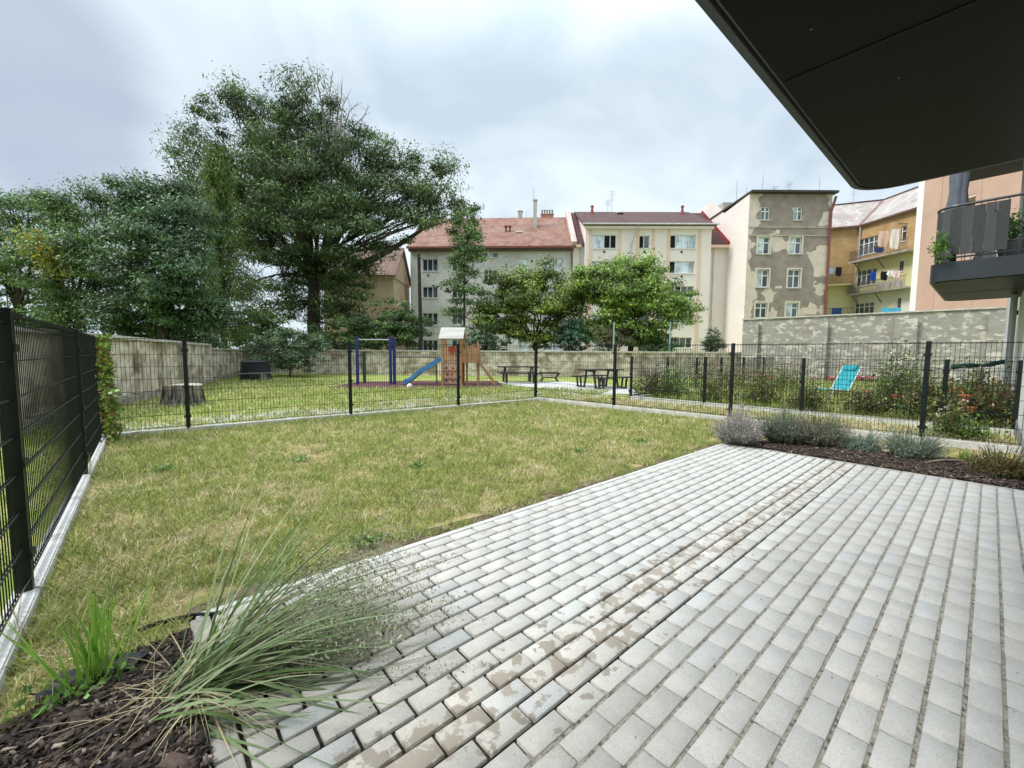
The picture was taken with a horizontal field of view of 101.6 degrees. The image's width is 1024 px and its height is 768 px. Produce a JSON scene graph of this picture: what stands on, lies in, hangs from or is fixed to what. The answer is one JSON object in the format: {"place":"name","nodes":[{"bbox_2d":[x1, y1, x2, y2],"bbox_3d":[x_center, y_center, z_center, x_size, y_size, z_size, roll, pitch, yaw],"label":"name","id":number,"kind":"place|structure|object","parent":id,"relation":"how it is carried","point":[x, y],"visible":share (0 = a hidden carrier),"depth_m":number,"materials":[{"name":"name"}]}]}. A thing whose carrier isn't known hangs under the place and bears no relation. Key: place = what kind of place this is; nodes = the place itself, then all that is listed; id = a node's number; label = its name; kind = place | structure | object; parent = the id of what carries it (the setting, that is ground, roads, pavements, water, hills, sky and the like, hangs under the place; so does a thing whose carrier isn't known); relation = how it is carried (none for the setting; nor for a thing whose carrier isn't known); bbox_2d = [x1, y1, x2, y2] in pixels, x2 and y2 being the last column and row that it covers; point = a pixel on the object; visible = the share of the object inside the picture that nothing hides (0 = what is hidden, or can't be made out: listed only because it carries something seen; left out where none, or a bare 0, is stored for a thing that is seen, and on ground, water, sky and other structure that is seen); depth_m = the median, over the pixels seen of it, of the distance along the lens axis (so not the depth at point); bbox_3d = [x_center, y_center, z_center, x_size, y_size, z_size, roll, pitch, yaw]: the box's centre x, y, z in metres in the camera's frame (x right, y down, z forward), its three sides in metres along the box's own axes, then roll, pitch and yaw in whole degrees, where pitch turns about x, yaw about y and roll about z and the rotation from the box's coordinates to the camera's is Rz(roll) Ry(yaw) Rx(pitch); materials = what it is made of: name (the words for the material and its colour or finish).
{"place":"outdoors","nodes":[
{"label":"outdoors","id":0,"kind":"place"},
{"bbox_2d":[0,419,69,581],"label":"grass","id":1,"kind":"structure","parent":0,"point":[29,478],"depth_m":4.54,"materials":[{"name":"green plant"}]},
{"bbox_2d":[0,0,918,348],"label":"sky","id":2,"kind":"structure","parent":0,"point":[566,104],"materials":[{"name":"white"}]},
{"bbox_2d":[0,398,1016,732],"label":"lawn","id":3,"kind":"structure","parent":0,"point":[200,596],"depth_m":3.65,"materials":[{"name":"plant"}]},
{"bbox_2d":[0,561,132,654],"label":"grass clump","id":4,"kind":"object","parent":3,"relation":"on","point":[25,627],"visible":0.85,"depth_m":2.02,"materials":[{"name":"green plant"}]},
{"bbox_2d":[94,333,129,444],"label":"ivy plant","id":5,"kind":"object","parent":3,"relation":"on","point":[109,406],"visible":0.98,"depth_m":6.09,"materials":[{"name":"green plant"}]},
{"bbox_2d":[137,611,220,631],"bbox_3d":[-1.650,1.177,2.087,0.336,0.020,0.051,-2,5,-25],"label":"edging fabric","id":6,"kind":"object","parent":3,"relation":"on","point":[194,615],"visible":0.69,"depth_m":2.09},
{"bbox_2d":[340,531,388,549],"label":"weed","id":7,"kind":"object","parent":3,"relation":"on","point":[371,538],"visible":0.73,"depth_m":2.93,"materials":[{"name":"green plant"}]},
{"bbox_2d":[187,443,720,613],"bbox_3d":[0.732,1.039,4.336,6.500,0.001,0.214,-3,6,-41],"label":"bare earth edge","id":8,"kind":"object","parent":3,"relation":"on","point":[478,518],"visible":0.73,"depth_m":3.04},
{"bbox_2d":[738,440,1023,489],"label":"bark mulch","id":9,"kind":"object","parent":3,"relation":"on","point":[949,469],"visible":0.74,"depth_m":5.18,"materials":[{"name":"brown wood"}]},
{"bbox_2d":[711,389,767,445],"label":"lavender bush","id":10,"kind":"object","parent":9,"relation":"on","point":[738,430],"visible":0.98,"depth_m":6.16,"materials":[{"name":"grey plant"}]},
{"bbox_2d":[752,394,813,443],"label":"lavender bush","id":11,"kind":"object","parent":9,"relation":"on","point":[777,431],"visible":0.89,"depth_m":6.24,"materials":[{"name":"green plant"}]},
{"bbox_2d":[784,408,859,446],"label":"lavender bush","id":12,"kind":"object","parent":9,"relation":"on","point":[822,434],"visible":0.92,"depth_m":6.10,"materials":[{"name":"green plant"}]},
{"bbox_2d":[835,424,884,451],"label":"lavender bush","id":13,"kind":"object","parent":9,"relation":"on","point":[867,443],"visible":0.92,"depth_m":5.85,"materials":[{"name":"green plant"}]},
{"bbox_2d":[871,410,957,459],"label":"lavender bush","id":14,"kind":"object","parent":9,"relation":"on","point":[904,447],"visible":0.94,"depth_m":5.41,"materials":[{"name":"green plant"}]},
{"bbox_2d":[959,439,1023,480],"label":"barberry bush","id":15,"kind":"object","parent":9,"relation":"on","point":[992,464],"visible":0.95,"depth_m":4.61,"materials":[{"name":"green plant"}]},
{"bbox_2d":[0,373,1021,618],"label":"ground","id":16,"kind":"structure","parent":0,"point":[382,377],"depth_m":13.07,"materials":[{"name":"green plant"}]},
{"bbox_2d":[0,184,91,332],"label":"broadleaf tree","id":17,"kind":"object","parent":16,"relation":"on","point":[15,295],"visible":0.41,"depth_m":20.31,"materials":[{"name":"green plant"}]},
{"bbox_2d":[0,307,106,692],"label":"fence","id":18,"kind":"object","parent":16,"relation":"on","point":[75,355],"visible":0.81,"depth_m":2.67,"materials":[{"name":"metal"}]},
{"bbox_2d":[0,167,134,332],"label":"maple tree","id":19,"kind":"object","parent":16,"relation":"on","point":[67,217],"visible":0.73,"depth_m":17.77,"materials":[{"name":"green plant"}]},
{"bbox_2d":[0,327,213,438],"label":"garden wall","id":20,"kind":"structure","parent":16,"relation":"on","point":[156,376],"depth_m":11.40,"materials":[{"name":"paint"}]},
{"bbox_2d":[60,166,244,341],"bbox_3d":[-14.685,-4.484,17.616,6.814,9.454,4.719,2,4,16],"label":"elm tree","id":21,"kind":"object","parent":16,"relation":"on","point":[163,292],"visible":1,"depth_m":16.79,"materials":[{"name":"green plant"}]},
{"bbox_2d":[81,319,230,348],"bbox_3d":[-17.085,-1.543,19.556,7.379,3.272,4.995,2,5,23],"label":"bush","id":22,"kind":"object","parent":16,"relation":"on","point":[153,335],"visible":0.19,"depth_m":18.99,"materials":[{"name":"green plant"}]},
{"bbox_2d":[158,383,207,407],"bbox_3d":[-8.264,0.292,10.571,1.062,0.590,1.058,2,5,26],"label":"tree stump","id":23,"kind":"object","parent":16,"relation":"on","point":[168,395],"visible":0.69,"depth_m":10.22,"materials":[{"name":"grey wood"}]},
{"bbox_2d":[181,137,278,358],"bbox_3d":[-16.309,-6.973,23.607,5.184,13.311,5.892,2,5,22],"label":"larch tree","id":24,"kind":"object","parent":16,"relation":"on","point":[217,176],"visible":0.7,"depth_m":23.29,"materials":[{"name":"green plant"}]},
{"bbox_2d":[212,348,247,380],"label":"garden wall","id":25,"kind":"structure","parent":16,"relation":"on","point":[235,363],"depth_m":20.80,"materials":[{"name":"paint"}]},
{"bbox_2d":[215,308,293,348],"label":"bush","id":26,"kind":"object","parent":16,"relation":"on","point":[278,321],"visible":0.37,"depth_m":25.89,"materials":[{"name":"green plant"}]},
{"bbox_2d":[239,359,272,380],"bbox_3d":[-12.037,-0.679,19.619,1.350,1.000,1.360,3,5,32],"label":"compost bin","id":27,"kind":"object","parent":16,"relation":"on","point":[244,367],"visible":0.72,"depth_m":19.12,"materials":[{"name":"black plastic"}]},
{"bbox_2d":[244,324,336,376],"bbox_3d":[-12.141,-1.693,22.826,4.246,3.145,4.795,-3,6,-41],"label":"bush","id":28,"kind":"object","parent":16,"relation":"on","point":[284,355],"visible":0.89,"depth_m":22.06,"materials":[{"name":"green plant"}]},
{"bbox_2d":[143,57,472,349],"bbox_3d":[-14.193,-11.660,30.252,22.074,21.897,14.140,2,5,26],"label":"ash tree","id":29,"kind":"object","parent":16,"relation":"on","point":[284,199],"visible":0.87,"depth_m":29.09,"materials":[{"name":"green plant"}]},
{"bbox_2d":[27,376,608,441],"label":"yard grass","id":30,"kind":"structure","parent":16,"relation":"on","point":[266,387],"depth_m":11.91,"materials":[{"name":"green plant"}]},
{"bbox_2d":[104,337,537,436],"bbox_3d":[-2.820,0.020,9.166,8.977,1.866,0.105,-3,5,-38],"label":"fence","id":31,"kind":"object","parent":16,"relation":"on","point":[186,386],"visible":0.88,"depth_m":8.24,"materials":[{"name":"metal"}]},
{"bbox_2d":[307,313,387,349],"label":"bush","id":32,"kind":"object","parent":16,"relation":"on","point":[352,332],"visible":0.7,"depth_m":26.26,"materials":[{"name":"green plant"}]},
{"bbox_2d":[112,391,611,432],"bbox_3d":[-2.269,0.506,11.395,12.739,0.001,2.735,-3,5,-37],"label":"gravel strip","id":33,"kind":"object","parent":16,"relation":"on","point":[233,417],"visible":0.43,"depth_m":9.37,"materials":[{"name":"grey gravel"}]},
{"bbox_2d":[323,248,410,349],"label":"gabled house","id":34,"kind":"structure","parent":16,"relation":"on","point":[396,281],"depth_m":39.70,"materials":[{"name":"beige paint"}]},
{"bbox_2d":[359,295,438,349],"bbox_3d":[-7.234,-3.049,26.913,4.916,5.300,5.091,-3,6,-41],"label":"bush","id":35,"kind":"object","parent":16,"relation":"on","point":[402,333],"visible":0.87,"depth_m":26.23,"materials":[{"name":"green plant"}]},
{"bbox_2d":[326,381,503,387],"bbox_3d":[-3.734,-0.009,17.957,6.780,0.001,4.214,0,4,-3],"label":"playground surface","id":36,"kind":"object","parent":16,"relation":"on","point":[434,383],"visible":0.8,"depth_m":17.50,"materials":[{"name":"rubber"}]},
{"bbox_2d":[355,337,436,384],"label":"exercise bars","id":37,"kind":"object","parent":36,"relation":"on","point":[390,360],"visible":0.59,"depth_m":17.49,"materials":[{"name":"blue metal"}]},
{"bbox_2d":[403,327,494,384],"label":"climbing tower","id":38,"kind":"structure","parent":36,"relation":"on","point":[446,333],"depth_m":17.23,"materials":[{"name":"brown wood"}]},
{"bbox_2d":[414,254,422,351],"bbox_3d":[-5.659,-4.119,25.744,0.280,7.627,1.110,1,4,13],"label":"utility pole","id":39,"kind":"object","parent":16,"relation":"on","point":[419,304],"visible":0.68,"depth_m":25.64,"materials":[{"name":"grey metal"}]},
{"bbox_2d":[196,443,726,618],"bbox_3d":[0.819,1.089,4.236,6.435,0.110,0.050,-3,6,-41],"label":"patio edging","id":40,"kind":"object","parent":16,"relation":"on","point":[425,541],"visible":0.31,"depth_m":3.27,"materials":[{"name":"concrete"}]},
{"bbox_2d":[432,202,504,342],"bbox_3d":[-2.678,-6.024,26.668,4.215,11.325,3.909,-3,6,-41],"label":"rowan tree","id":41,"kind":"object","parent":16,"relation":"on","point":[466,247],"visible":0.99,"depth_m":26.39,"materials":[{"name":"green plant"}]},
{"bbox_2d":[465,332,513,350],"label":"bush","id":42,"kind":"object","parent":16,"relation":"on","point":[486,339],"visible":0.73,"depth_m":26.03,"materials":[{"name":"green plant"}]},
{"bbox_2d":[406,195,573,351],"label":"apartment house","id":43,"kind":"structure","parent":16,"relation":"on","point":[510,242],"depth_m":43.26,"materials":[{"name":"grey paint"}]},
{"bbox_2d":[422,259,437,271],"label":"window","id":44,"kind":"structure","parent":43,"relation":"in","point":[429,265],"depth_m":43.24,"materials":[{"name":"white glass"}]},
{"bbox_2d":[247,349,740,378],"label":"garden wall","id":45,"kind":"structure","parent":16,"relation":"on","point":[413,365],"depth_m":24.41,"materials":[{"name":"paint"}]},
{"bbox_2d":[188,459,854,767],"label":"patio bedding","id":46,"kind":"object","parent":16,"relation":"on","point":[279,735],"depth_m":1.75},
{"bbox_2d":[460,253,592,350],"bbox_3d":[1.261,-4.538,28.070,8.732,8.199,7.639,-3,6,-41],"label":"walnut tree","id":47,"kind":"object","parent":16,"relation":"on","point":[518,295],"visible":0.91,"depth_m":27.11,"materials":[{"name":"green plant"}]},
{"bbox_2d":[552,317,590,350],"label":"bush","id":48,"kind":"object","parent":16,"relation":"on","point":[573,332],"visible":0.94,"depth_m":25.86,"materials":[{"name":"green plant"}]},
{"bbox_2d":[190,443,1023,767],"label":"patio side edging","id":49,"kind":"object","parent":16,"relation":"on","point":[222,755],"visible":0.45,"depth_m":1.47,"materials":[{"name":"grey concrete"}]},
{"bbox_2d":[582,317,636,350],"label":"bush","id":50,"kind":"object","parent":16,"relation":"on","point":[608,341],"visible":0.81,"depth_m":25.63,"materials":[{"name":"green plant"}]},
{"bbox_2d":[560,244,711,350],"bbox_3d":[7.818,-4.600,27.187,8.648,8.531,8.199,-3,6,-41],"label":"walnut tree","id":51,"kind":"object","parent":16,"relation":"on","point":[626,299],"visible":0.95,"depth_m":25.81,"materials":[{"name":"green plant"}]},
{"bbox_2d":[621,365,671,396],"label":"garden shrub","id":52,"kind":"object","parent":16,"relation":"on","point":[648,386],"visible":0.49,"depth_m":13.23,"materials":[{"name":"green plant"}]},
{"bbox_2d":[565,191,729,352],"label":"apartment house","id":53,"kind":"structure","parent":16,"relation":"on","point":[692,247],"depth_m":41.45,"materials":[{"name":"beige paint"}]},
{"bbox_2d":[591,235,616,248],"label":"window","id":54,"kind":"structure","parent":53,"relation":"in","point":[598,241],"depth_m":41.36,"materials":[{"name":"white glass"}]},
{"bbox_2d":[668,261,694,273],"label":"window","id":55,"kind":"structure","parent":53,"relation":"in","point":[682,267],"depth_m":41.44,"materials":[{"name":"white glass"}]},
{"bbox_2d":[669,235,695,248],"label":"window","id":56,"kind":"structure","parent":53,"relation":"in","point":[676,241],"depth_m":41.25,"materials":[{"name":"white glass"}]},
{"bbox_2d":[638,332,687,351],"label":"bush","id":57,"kind":"object","parent":16,"relation":"on","point":[661,340],"visible":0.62,"depth_m":25.48,"materials":[{"name":"green plant"}]},
{"bbox_2d":[646,353,696,397],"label":"garden shrub","id":58,"kind":"object","parent":16,"relation":"on","point":[673,385],"visible":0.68,"depth_m":12.96,"materials":[{"name":"green plant"}]},
{"bbox_2d":[633,357,774,396],"bbox_3d":[8.281,-0.298,16.611,12.492,1.526,0.105,-3,6,-41],"label":"fence","id":59,"kind":"object","parent":16,"relation":"on","point":[722,359],"visible":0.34,"depth_m":15.28,"materials":[{"name":"metal"}]},
{"bbox_2d":[699,327,727,351],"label":"conifer bush","id":60,"kind":"object","parent":16,"relation":"on","point":[710,339],"visible":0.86,"depth_m":29.67,"materials":[{"name":"green plant"}]},
{"bbox_2d":[687,363,752,401],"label":"rose bush","id":61,"kind":"object","parent":16,"relation":"on","point":[712,388],"visible":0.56,"depth_m":11.87,"materials":[{"name":"green plant"}]},
{"bbox_2d":[698,359,763,388],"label":"garden shrub","id":62,"kind":"object","parent":16,"relation":"on","point":[741,378],"visible":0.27,"depth_m":16.37,"materials":[{"name":"green plant"}]},
{"bbox_2d":[727,365,795,405],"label":"rose bush","id":63,"kind":"object","parent":16,"relation":"on","point":[762,390],"visible":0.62,"depth_m":11.16,"materials":[{"name":"green plant"}]},
{"bbox_2d":[695,180,838,351],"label":"tenement house","id":64,"kind":"structure","parent":16,"relation":"on","point":[778,257],"depth_m":38.63,"materials":[{"name":"paint"}]},
{"bbox_2d":[755,270,768,287],"bbox_3d":[23.177,-9.748,38.713,1.245,1.682,0.230,0,4,0],"label":"window","id":65,"kind":"structure","parent":64,"relation":"in","point":[762,275],"depth_m":38.80,"materials":[{"name":"white glass"}]},
{"bbox_2d":[757,237,770,254],"bbox_3d":[23.175,-12.725,38.500,1.238,1.605,0.230,0,4,0],"label":"window","id":66,"kind":"structure","parent":64,"relation":"in","point":[763,242],"depth_m":38.56,"materials":[{"name":"white glass"}]},
{"bbox_2d":[787,270,799,288],"bbox_3d":[26.079,-9.719,38.714,1.245,1.740,0.230,0,4,0],"label":"window","id":67,"kind":"structure","parent":64,"relation":"in","point":[793,275],"depth_m":38.80,"materials":[{"name":"white glass"}]},
{"bbox_2d":[789,237,801,254],"bbox_3d":[26.096,-12.725,38.494,1.209,1.605,0.230,0,4,0],"label":"window","id":68,"kind":"structure","parent":64,"relation":"in","point":[795,242],"depth_m":38.56,"materials":[{"name":"white glass"}]},
{"bbox_2d":[534,341,1023,454],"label":"fence","id":69,"kind":"object","parent":16,"relation":"on","point":[924,394],"visible":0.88,"depth_m":7.54,"materials":[{"name":"metal"}]},
{"bbox_2d":[557,392,1018,445],"bbox_3d":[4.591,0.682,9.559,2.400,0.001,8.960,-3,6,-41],"label":"side strip","id":70,"kind":"object","parent":16,"relation":"on","point":[812,419],"depth_m":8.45,"materials":[{"name":"green plant"}]},
{"bbox_2d":[903,380,993,436],"bbox_3d":[7.213,0.423,6.954,0.960,0.963,0.790,1,4,11],"label":"weed clump","id":71,"kind":"object","parent":70,"relation":"on","point":[941,418],"visible":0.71,"depth_m":6.92,"materials":[{"name":"green plant"}]},
{"bbox_2d":[929,412,1008,441],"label":"weed clump","id":72,"kind":"object","parent":70,"relation":"on","point":[969,433],"visible":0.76,"depth_m":6.72,"materials":[{"name":"green plant"}]},
{"bbox_2d":[755,357,822,388],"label":"garden shrub","id":73,"kind":"object","parent":16,"relation":"on","point":[783,381],"visible":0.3,"depth_m":15.83,"materials":[{"name":"green plant"}]},
{"bbox_2d":[784,376,833,410],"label":"rose bush","id":74,"kind":"object","parent":16,"relation":"on","point":[797,398],"visible":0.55,"depth_m":10.12,"materials":[{"name":"green plant"}]},
{"bbox_2d":[629,356,1023,434],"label":"fence","id":75,"kind":"object","parent":16,"relation":"on","point":[946,378],"visible":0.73,"depth_m":8.98,"materials":[{"name":"metal"}]},
{"bbox_2d":[648,375,1011,428],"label":"garden grass","id":76,"kind":"structure","parent":16,"relation":"on","point":[826,407],"depth_m":11.79,"materials":[{"name":"green plant"}]},
{"bbox_2d":[813,365,861,393],"bbox_3d":[10.423,-0.095,13.436,1.117,1.027,0.666,0,4,-6],"label":"sun lounger","id":77,"kind":"object","parent":16,"relation":"on","point":[845,369],"visible":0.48,"depth_m":13.40,"materials":[{"name":"teal fabric"}]},
{"bbox_2d":[695,0,1023,461],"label":"apartment building","id":78,"kind":"structure","parent":16,"relation":"on","point":[875,94],"depth_m":2.19,"materials":[{"name":"metal"}]},
{"bbox_2d":[926,229,958,262],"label":"hanging plant","id":79,"kind":"object","parent":78,"relation":"hanging from","point":[943,250],"visible":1,"depth_m":7.75,"materials":[{"name":"green plant"}]},
{"bbox_2d":[946,171,971,261],"bbox_3d":[8.725,-3.331,8.199,0.440,2.050,0.460,-3,6,-41],"label":"closed parasol","id":80,"kind":"object","parent":78,"relation":"on","point":[958,187],"visible":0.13,"depth_m":8.09,"materials":[{"name":"fabric"}]},
{"bbox_2d":[934,199,1010,260],"bbox_3d":[8.491,-2.841,8.062,0.622,0.869,1.509,1,4,11],"label":"privacy screen","id":81,"kind":"object","parent":78,"relation":"attached to","point":[956,221],"visible":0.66,"depth_m":7.54,"materials":[{"name":"grey fabric"}]},
{"bbox_2d":[984,208,1023,256],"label":"potted plant","id":82,"kind":"object","parent":78,"relation":"on","point":[1013,239],"visible":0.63,"depth_m":7.43,"materials":[{"name":"green plant"}]},
{"bbox_2d":[831,378,889,415],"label":"rose bush","id":83,"kind":"object","parent":16,"relation":"on","point":[875,401],"visible":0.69,"depth_m":9.51,"materials":[{"name":"green plant"}]},
{"bbox_2d":[826,186,918,314],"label":"gallery house","id":84,"kind":"structure","parent":16,"relation":"on","point":[857,227],"depth_m":42.03,"materials":[{"name":"paint"}]},
{"bbox_2d":[855,268,876,287],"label":"window","id":85,"kind":"structure","parent":84,"relation":"in","point":[864,276],"depth_m":42.33,"materials":[{"name":"white glass"}]},
{"bbox_2d":[857,235,877,256],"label":"window","id":86,"kind":"structure","parent":84,"relation":"in","point":[871,241],"depth_m":41.97,"materials":[{"name":"white glass"}]},
{"bbox_2d":[741,306,1006,387],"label":"tall wall","id":87,"kind":"structure","parent":16,"relation":"on","point":[985,324],"depth_m":18.94,"materials":[{"name":"concrete"}]},
{"bbox_2d":[854,327,936,414],"bbox_3d":[8.696,-0.265,9.532,1.469,1.999,1.755,-3,6,-41],"label":"climbing rose","id":88,"kind":"object","parent":16,"relation":"on","point":[900,378],"visible":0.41,"depth_m":9.45,"materials":[{"name":"green plant"}]},
{"bbox_2d":[883,361,956,420],"bbox_3d":[8.617,0.066,8.724,1.270,1.449,1.373,-3,6,-41],"label":"rose bush","id":89,"kind":"object","parent":16,"relation":"on","point":[910,401],"visible":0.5,"depth_m":8.73,"materials":[{"name":"green plant"}]},
{"bbox_2d":[898,171,1022,310],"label":"pink house","id":90,"kind":"structure","parent":16,"relation":"on","point":[933,195],"depth_m":23.34,"materials":[{"name":"paint"}]},
{"bbox_2d":[927,366,1005,423],"bbox_3d":[9.016,0.248,8.281,1.433,1.183,1.320,-3,6,-41],"label":"rose bush","id":91,"kind":"object","parent":16,"relation":"on","point":[968,393],"visible":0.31,"depth_m":8.23,"materials":[{"name":"green plant"}]},
{"bbox_2d":[940,356,1015,418],"bbox_3d":[9.732,0.116,8.653,1.410,1.375,1.300,3,5,30],"label":"rose bush","id":92,"kind":"object","parent":16,"relation":"on","point":[979,377],"visible":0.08,"depth_m":8.53,"materials":[{"name":"green plant"}]},
{"bbox_2d":[972,373,1015,427],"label":"rose bush","id":93,"kind":"object","parent":16,"relation":"on","point":[1009,410],"visible":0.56,"depth_m":7.95,"materials":[{"name":"green plant"}]},
{"bbox_2d":[499,381,632,393],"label":"path","id":94,"kind":"structure","parent":0,"point":[609,387],"depth_m":17.14,"materials":[{"name":"concrete"}]},
{"bbox_2d":[570,369,629,389],"bbox_3d":[3.534,-0.221,16.566,1.750,0.737,1.740,-2,5,-28],"label":"picnic table","id":95,"kind":"object","parent":94,"relation":"on","point":[602,381],"visible":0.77,"depth_m":16.32,"materials":[{"name":"grey wood"}]},
{"bbox_2d":[215,444,1023,767],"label":"patio","id":96,"kind":"structure","parent":0,"point":[633,510],"depth_m":2.02,"materials":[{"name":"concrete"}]},
{"label":"corner bed","id":97,"kind":"structure","parent":0,"visible":0},
{"bbox_2d":[0,627,214,767],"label":"bark mulch","id":98,"kind":"object","parent":97,"relation":"on","point":[39,752],"visible":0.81,"depth_m":1.46,"materials":[{"name":"brown wood"}]},
{"bbox_2d":[0,652,138,720],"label":"weed clump","id":99,"kind":"object","parent":98,"relation":"on","point":[52,699],"visible":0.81,"depth_m":1.59,"materials":[{"name":"green plant"}]},
{"bbox_2d":[0,572,157,693],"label":"grass clump","id":100,"kind":"object","parent":98,"relation":"on","point":[92,659],"visible":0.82,"depth_m":1.67,"materials":[{"name":"green plant"}]},
{"bbox_2d":[28,650,149,703],"bbox_3d":[-1.717,1.181,1.712,0.140,0.052,0.350,4,5,39],"label":"weed fabric","id":101,"kind":"object","parent":98,"relation":"on","point":[138,654],"visible":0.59,"depth_m":1.69,"materials":[{"name":"black fabric"}]},
{"bbox_2d":[13,464,490,767],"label":"ornamental grass","id":102,"kind":"object","parent":98,"relation":"on","point":[228,665],"depth_m":1.76,"materials":[{"name":"green plant"}]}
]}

